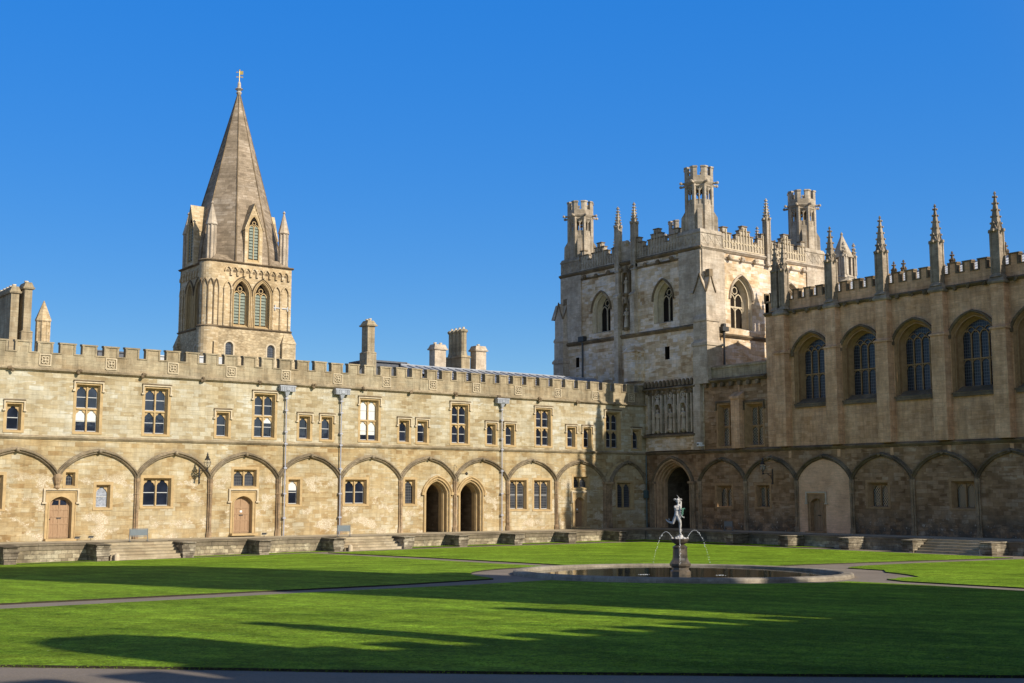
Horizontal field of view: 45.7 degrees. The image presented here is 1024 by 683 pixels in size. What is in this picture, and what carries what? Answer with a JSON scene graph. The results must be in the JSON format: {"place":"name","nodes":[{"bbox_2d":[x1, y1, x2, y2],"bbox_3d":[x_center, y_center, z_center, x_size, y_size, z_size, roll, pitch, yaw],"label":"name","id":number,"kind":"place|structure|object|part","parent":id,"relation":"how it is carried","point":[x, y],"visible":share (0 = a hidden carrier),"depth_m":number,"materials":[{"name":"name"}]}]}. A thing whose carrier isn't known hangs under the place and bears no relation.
{"place":"outdoors","nodes":[
{"label":"outdoors","id":0,"kind":"place"},
{"bbox_2d":[172,69,295,368],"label":"spire tower","id":1,"kind":"structure","parent":0,"point":[235,279],"depth_m":119.03,"materials":[{"name":"stone"}]},
{"bbox_2d":[184,280,193,329],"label":"window","id":2,"kind":"structure","parent":1,"relation":"in","point":[189,300],"depth_m":119.69,"materials":[{"name":"stone"}]},
{"bbox_2d":[193,277,198,327],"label":"window","id":3,"kind":"structure","parent":1,"relation":"in","point":[195,291],"depth_m":118.06,"materials":[{"name":"stone"}]},
{"bbox_2d":[224,340,234,354],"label":"lancet window","id":4,"kind":"structure","parent":1,"relation":"in","point":[229,346],"depth_m":116.32,"materials":[{"name":"glass"}]},
{"bbox_2d":[230,277,252,326],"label":"window","id":5,"kind":"structure","parent":1,"relation":"in","point":[241,304],"depth_m":117.69,"materials":[{"name":"stone"}]},
{"bbox_2d":[252,279,272,328],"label":"window","id":6,"kind":"structure","parent":1,"relation":"in","point":[262,298],"depth_m":118.99,"materials":[{"name":"stone"}]},
{"bbox_2d":[265,343,275,367],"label":"lancet window","id":7,"kind":"structure","parent":1,"relation":"in","point":[270,348],"depth_m":118.90,"materials":[{"name":"stone"}]},
{"bbox_2d":[0,534,1023,682],"bbox_3d":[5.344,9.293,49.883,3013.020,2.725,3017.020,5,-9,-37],"label":"ground","id":8,"kind":"structure","parent":0,"point":[49,675],"depth_m":17.51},
{"bbox_2d":[0,560,90,564],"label":"grass verge","id":9,"kind":"object","parent":8,"relation":"on","point":[53,562],"depth_m":74.19,"materials":[{"name":"green plant"}]},
{"bbox_2d":[114,553,119,560],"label":"guard stone","id":10,"kind":"object","parent":8,"relation":"on","point":[116,556],"visible":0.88,"depth_m":75.93,"materials":[{"name":"beige stone"}]},
{"bbox_2d":[194,551,333,556],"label":"grass verge","id":11,"kind":"object","parent":8,"relation":"on","point":[269,553],"depth_m":82.91,"materials":[{"name":"green plant"}]},
{"bbox_2d":[0,553,537,604],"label":"lawn","id":12,"kind":"structure","parent":8,"relation":"on","point":[74,581],"depth_m":51.55,"materials":[{"name":"green plant"}]},
{"bbox_2d":[0,529,644,564],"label":"terrace wall","id":13,"kind":"structure","parent":8,"relation":"on","point":[12,554],"depth_m":83.40,"materials":[{"name":"stone"}]},
{"bbox_2d":[0,281,648,541],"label":"range","id":14,"kind":"structure","parent":8,"relation":"on","point":[109,443],"depth_m":91.84,"materials":[{"name":"stone"}]},
{"bbox_2d":[0,472,6,510],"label":"window","id":15,"kind":"structure","parent":14,"relation":"in","point":[3,475],"depth_m":78.74,"materials":[{"name":"stone"}]},
{"bbox_2d":[2,398,26,432],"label":"window","id":16,"kind":"structure","parent":14,"relation":"in","point":[12,419],"depth_m":79.81,"materials":[{"name":"stone"}]},
{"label":"door","id":17,"kind":"part","parent":14,"relation":"part of","materials":[{"name":"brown wood"}]},
{"bbox_2d":[62,469,78,487],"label":"window","id":18,"kind":"structure","parent":14,"relation":"in","point":[70,476],"depth_m":81.57,"materials":[{"name":"stone"}]},
{"bbox_2d":[72,379,105,434],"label":"window","id":19,"kind":"structure","parent":14,"relation":"in","point":[86,398],"depth_m":82.82,"materials":[{"name":"stone"}]},
{"bbox_2d":[92,482,113,509],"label":"window","id":20,"kind":"structure","parent":14,"relation":"in","point":[102,491],"depth_m":82.84,"materials":[{"name":"stone"}]},
{"bbox_2d":[141,383,172,436],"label":"window","id":21,"kind":"structure","parent":14,"relation":"in","point":[155,421],"depth_m":85.72,"materials":[{"name":"stone"}]},
{"bbox_2d":[140,475,173,508],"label":"window","id":22,"kind":"structure","parent":14,"relation":"in","point":[153,493],"depth_m":85.14,"materials":[{"name":"stone"}]},
{"bbox_2d":[198,452,210,483],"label":"wall lantern","id":23,"kind":"object","parent":14,"relation":"attached to","point":[207,462],"depth_m":85.84,"materials":[{"name":"black metal"}]},
{"bbox_2d":[213,408,232,438],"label":"window","id":24,"kind":"structure","parent":14,"relation":"in","point":[222,427],"depth_m":88.60,"materials":[{"name":"stone"}]},
{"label":"door","id":25,"kind":"part","parent":14,"relation":"part of","materials":[{"name":"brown wood"}]},
{"bbox_2d":[231,467,258,488],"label":"window","id":26,"kind":"structure","parent":14,"relation":"in","point":[241,477],"depth_m":89.20,"materials":[{"name":"stone"}]},
{"bbox_2d":[251,389,279,439],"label":"window","id":27,"kind":"structure","parent":14,"relation":"in","point":[263,401],"depth_m":90.72,"materials":[{"name":"stone"}]},
{"bbox_2d":[285,477,302,506],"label":"window","id":28,"kind":"structure","parent":14,"relation":"in","point":[291,482],"depth_m":91.54,"materials":[{"name":"stone"}]},
{"bbox_2d":[296,412,314,440],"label":"window","id":29,"kind":"structure","parent":14,"relation":"in","point":[305,420],"depth_m":92.60,"materials":[{"name":"stone"}]},
{"bbox_2d":[318,413,336,441],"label":"window","id":30,"kind":"structure","parent":14,"relation":"in","point":[327,421],"depth_m":93.74,"materials":[{"name":"stone"}]},
{"bbox_2d":[343,477,368,505],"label":"window","id":31,"kind":"structure","parent":14,"relation":"in","point":[353,493],"depth_m":94.75,"materials":[{"name":"stone"}]},
{"bbox_2d":[357,395,382,442],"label":"window","id":32,"kind":"structure","parent":14,"relation":"in","point":[369,414],"depth_m":96.17,"materials":[{"name":"stone"}]},
{"bbox_2d":[396,416,412,443],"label":"window","id":33,"kind":"structure","parent":14,"relation":"in","point":[403,422],"depth_m":97.97,"materials":[{"name":"stone"}]},
{"bbox_2d":[403,477,416,505],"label":"window","id":34,"kind":"structure","parent":14,"relation":"in","point":[408,482],"depth_m":97.76,"materials":[{"name":"stone"}]},
{"bbox_2d":[414,417,430,444],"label":"window","id":35,"kind":"structure","parent":14,"relation":"in","point":[420,423],"depth_m":99.01,"materials":[{"name":"stone"}]},
{"bbox_2d":[449,400,471,445],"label":"window","id":36,"kind":"structure","parent":14,"relation":"in","point":[459,415],"depth_m":101.43,"materials":[{"name":"stone"}]},
{"bbox_2d":[484,420,498,446],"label":"window","id":37,"kind":"structure","parent":14,"relation":"in","point":[489,441],"depth_m":103.23,"materials":[{"name":"stone"}]},
{"bbox_2d":[503,421,517,446],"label":"window","id":38,"kind":"structure","parent":14,"relation":"in","point":[510,428],"depth_m":104.42,"materials":[{"name":"stone"}]},
{"bbox_2d":[510,478,528,510],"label":"window","id":39,"kind":"structure","parent":14,"relation":"in","point":[519,498],"depth_m":104.49,"materials":[{"name":"stone"}]},
{"bbox_2d":[532,478,551,510],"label":"window","id":40,"kind":"structure","parent":14,"relation":"in","point":[541,487],"depth_m":105.98,"materials":[{"name":"stone"}]},
{"bbox_2d":[533,405,553,447],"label":"window","id":41,"kind":"structure","parent":14,"relation":"in","point":[540,413],"depth_m":106.79,"materials":[{"name":"stone"}]},
{"bbox_2d":[565,424,578,448],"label":"window","id":42,"kind":"structure","parent":14,"relation":"in","point":[571,430],"depth_m":108.58,"materials":[{"name":"stone"}]},
{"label":"door","id":43,"kind":"part","parent":14,"relation":"part of","materials":[{"name":"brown wood"}]},
{"bbox_2d":[572,474,590,489],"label":"window","id":44,"kind":"structure","parent":14,"relation":"in","point":[579,481],"depth_m":108.66,"materials":[{"name":"stone"}]},
{"bbox_2d":[581,424,594,448],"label":"window","id":45,"kind":"structure","parent":14,"relation":"in","point":[587,434],"depth_m":109.72,"materials":[{"name":"stone"}]},
{"bbox_2d":[603,409,622,449],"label":"window","id":46,"kind":"structure","parent":14,"relation":"in","point":[612,419],"depth_m":111.72,"materials":[{"name":"stone"}]},
{"bbox_2d":[615,480,634,509],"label":"window","id":47,"kind":"structure","parent":14,"relation":"in","point":[624,488],"depth_m":111.81,"materials":[{"name":"stone"}]},
{"bbox_2d":[630,427,642,450],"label":"window","id":48,"kind":"structure","parent":14,"relation":"in","point":[635,431],"depth_m":113.32,"materials":[{"name":"stone"}]},
{"bbox_2d":[348,544,352,550],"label":"guard stone","id":49,"kind":"object","parent":8,"relation":"on","point":[350,547],"visible":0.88,"depth_m":86.00,"materials":[{"name":"beige stone"}]},
{"bbox_2d":[0,580,1023,677],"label":"lawn","id":50,"kind":"structure","parent":8,"relation":"on","point":[788,593],"depth_m":24.97,"materials":[{"name":"green plant"}]},
{"bbox_2d":[412,539,833,548],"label":"grass verge","id":51,"kind":"object","parent":8,"relation":"on","point":[769,545],"depth_m":94.90,"materials":[{"name":"green plant"}]},
{"bbox_2d":[328,542,1012,565],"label":"lawn","id":52,"kind":"structure","parent":8,"relation":"on","point":[609,553],"depth_m":76.45,"materials":[{"name":"green plant"}]},
{"bbox_2d":[513,564,853,582],"bbox_3d":[7.392,10.565,53.330,14.700,1.360,14.700,5,-9,-37],"label":"fountain basin","id":53,"kind":"object","parent":8,"relation":"on","point":[530,573],"visible":0.32,"depth_m":48.04,"materials":[{"name":"stone"}]},
{"bbox_2d":[670,537,690,575],"bbox_3d":[7.392,9.606,53.450,0.868,2.005,0.868,1,-7,-7],"label":"fountain pedestal","id":54,"kind":"object","parent":53,"relation":"on","point":[679,568],"visible":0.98,"depth_m":53.20,"materials":[{"name":"stone"}]},
{"bbox_2d":[666,495,685,538],"bbox_3d":[7.304,7.838,53.827,0.547,2.088,0.943,5,-9,-37],"label":"statue","id":55,"kind":"object","parent":54,"relation":"on","point":[677,507],"visible":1,"depth_m":53.64,"materials":[{"name":"grey metal"}]},
{"bbox_2d":[533,566,834,577],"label":"water","id":56,"kind":"structure","parent":53,"relation":"in","point":[697,571],"depth_m":55.00,"materials":[{"name":"black liquid"}]},
{"bbox_2d":[645,529,1023,555],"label":"terrace wall","id":57,"kind":"structure","parent":8,"relation":"on","point":[959,547],"depth_m":87.42,"materials":[{"name":"stone"}]},
{"bbox_2d":[704,191,1023,538],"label":"great hall","id":58,"kind":"structure","parent":8,"relation":"on","point":[895,400],"depth_m":92.29,"materials":[{"name":"brown stone"}]},
{"bbox_2d":[760,458,772,483],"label":"wall lantern","id":59,"kind":"object","parent":58,"relation":"attached to","point":[762,466],"depth_m":100.70,"materials":[{"name":"black metal"}]},
{"bbox_2d":[794,333,825,403],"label":"window","id":60,"kind":"structure","parent":58,"relation":"in","point":[809,380],"depth_m":100.20,"materials":[{"name":"glass"}]},
{"bbox_2d":[814,499,822,530],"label":"door","id":61,"kind":"structure","parent":58,"relation":"in","point":[818,505],"depth_m":97.73,"materials":[{"name":"brown wood"}]},
{"bbox_2d":[842,327,876,399],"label":"window","id":62,"kind":"structure","parent":58,"relation":"in","point":[858,349],"depth_m":96.36,"materials":[{"name":"glass"}]},
{"bbox_2d":[865,480,890,508],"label":"window","id":63,"kind":"structure","parent":58,"relation":"in","point":[882,498],"depth_m":93.46,"materials":[{"name":"brown stone"}]},
{"bbox_2d":[894,320,931,396],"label":"window","id":64,"kind":"structure","parent":58,"relation":"in","point":[913,338],"depth_m":92.49,"materials":[{"name":"glass"}]},
{"bbox_2d":[948,478,975,509],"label":"window","id":65,"kind":"structure","parent":58,"relation":"in","point":[966,498],"depth_m":87.84,"materials":[{"name":"brown stone"}]},
{"bbox_2d":[951,312,992,391],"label":"window","id":66,"kind":"structure","parent":58,"relation":"in","point":[972,331],"depth_m":88.62,"materials":[{"name":"glass"}]},
{"bbox_2d":[1013,311,1023,387],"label":"window","id":67,"kind":"structure","parent":58,"relation":"in","point":[1018,328],"depth_m":85.12,"materials":[{"name":"brown stone"}]},
{"bbox_2d":[848,559,1023,588],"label":"lawn","id":68,"kind":"structure","parent":8,"relation":"on","point":[999,573],"depth_m":55.68,"materials":[{"name":"green plant"}]},
{"bbox_2d":[0,527,1023,543],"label":"terrace paving","id":69,"kind":"structure","parent":0,"point":[387,534],"depth_m":90.67,"materials":[{"name":"beige stone"}]},
{"bbox_2d":[129,528,147,541],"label":"barrier board","id":70,"kind":"object","parent":69,"relation":"on","point":[139,532],"visible":1,"depth_m":79.76,"materials":[{"name":"grey metal"}]},
{"bbox_2d":[337,525,349,536],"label":"barrier board","id":71,"kind":"object","parent":69,"relation":"on","point":[343,528],"visible":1,"depth_m":88.94,"materials":[{"name":"grey metal"}]},
{"bbox_2d":[723,521,732,530],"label":"barrier board","id":72,"kind":"object","parent":69,"relation":"on","point":[729,524],"visible":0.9,"depth_m":101.80,"materials":[{"name":"grey metal"}]},
{"bbox_2d":[0,0,1023,374],"label":"sky","id":73,"kind":"structure","parent":0,"point":[424,160],"materials":[{"name":"blue"}]},
{"bbox_2d":[551,165,824,531],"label":"great tower","id":74,"kind":"structure","parent":0,"point":[674,325],"depth_m":112.39,"materials":[{"name":"brown stone"}]},
{"bbox_2d":[590,290,611,333],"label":"window","id":75,"kind":"structure","parent":74,"relation":"in","point":[601,307],"depth_m":121.04,"materials":[{"name":"stone"}]},
{"bbox_2d":[651,278,673,323],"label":"window","id":76,"kind":"structure","parent":74,"relation":"in","point":[663,293],"depth_m":114.21,"materials":[{"name":"stone"}]},
{"bbox_2d":[665,346,669,359],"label":"slit window","id":77,"kind":"structure","parent":74,"relation":"in","point":[667,349],"depth_m":112.71,"materials":[{"name":"black glass"}]},
{"bbox_2d":[647,456,722,528],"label":"great doorway","id":78,"kind":"structure","parent":74,"relation":"in","point":[674,479],"depth_m":112.19,"materials":[{"name":"stone"}]},
{"bbox_2d":[714,401,731,447],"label":"window","id":79,"kind":"structure","parent":74,"relation":"in","point":[722,408],"depth_m":106.63,"materials":[{"name":"brown stone"}]},
{"bbox_2d":[715,483,733,508],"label":"window","id":80,"kind":"structure","parent":74,"relation":"in","point":[722,490],"depth_m":105.96,"materials":[{"name":"brown stone"}]},
{"bbox_2d":[729,274,754,330],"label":"window","id":81,"kind":"structure","parent":74,"relation":"in","point":[741,295],"depth_m":113.40,"materials":[{"name":"stone"}]},
{"bbox_2d":[742,399,764,446],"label":"window","id":82,"kind":"structure","parent":74,"relation":"in","point":[756,439],"depth_m":103.96,"materials":[{"name":"brown stone"}]},
{"bbox_2d":[754,483,771,508],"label":"window","id":83,"kind":"structure","parent":74,"relation":"in","point":[765,488],"depth_m":102.50,"materials":[{"name":"brown stone"}]},
{"bbox_2d":[789,282,795,295],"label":"window","id":84,"kind":"structure","parent":74,"relation":"in","point":[791,286],"depth_m":117.17,"materials":[{"name":"stone"}]}
]}

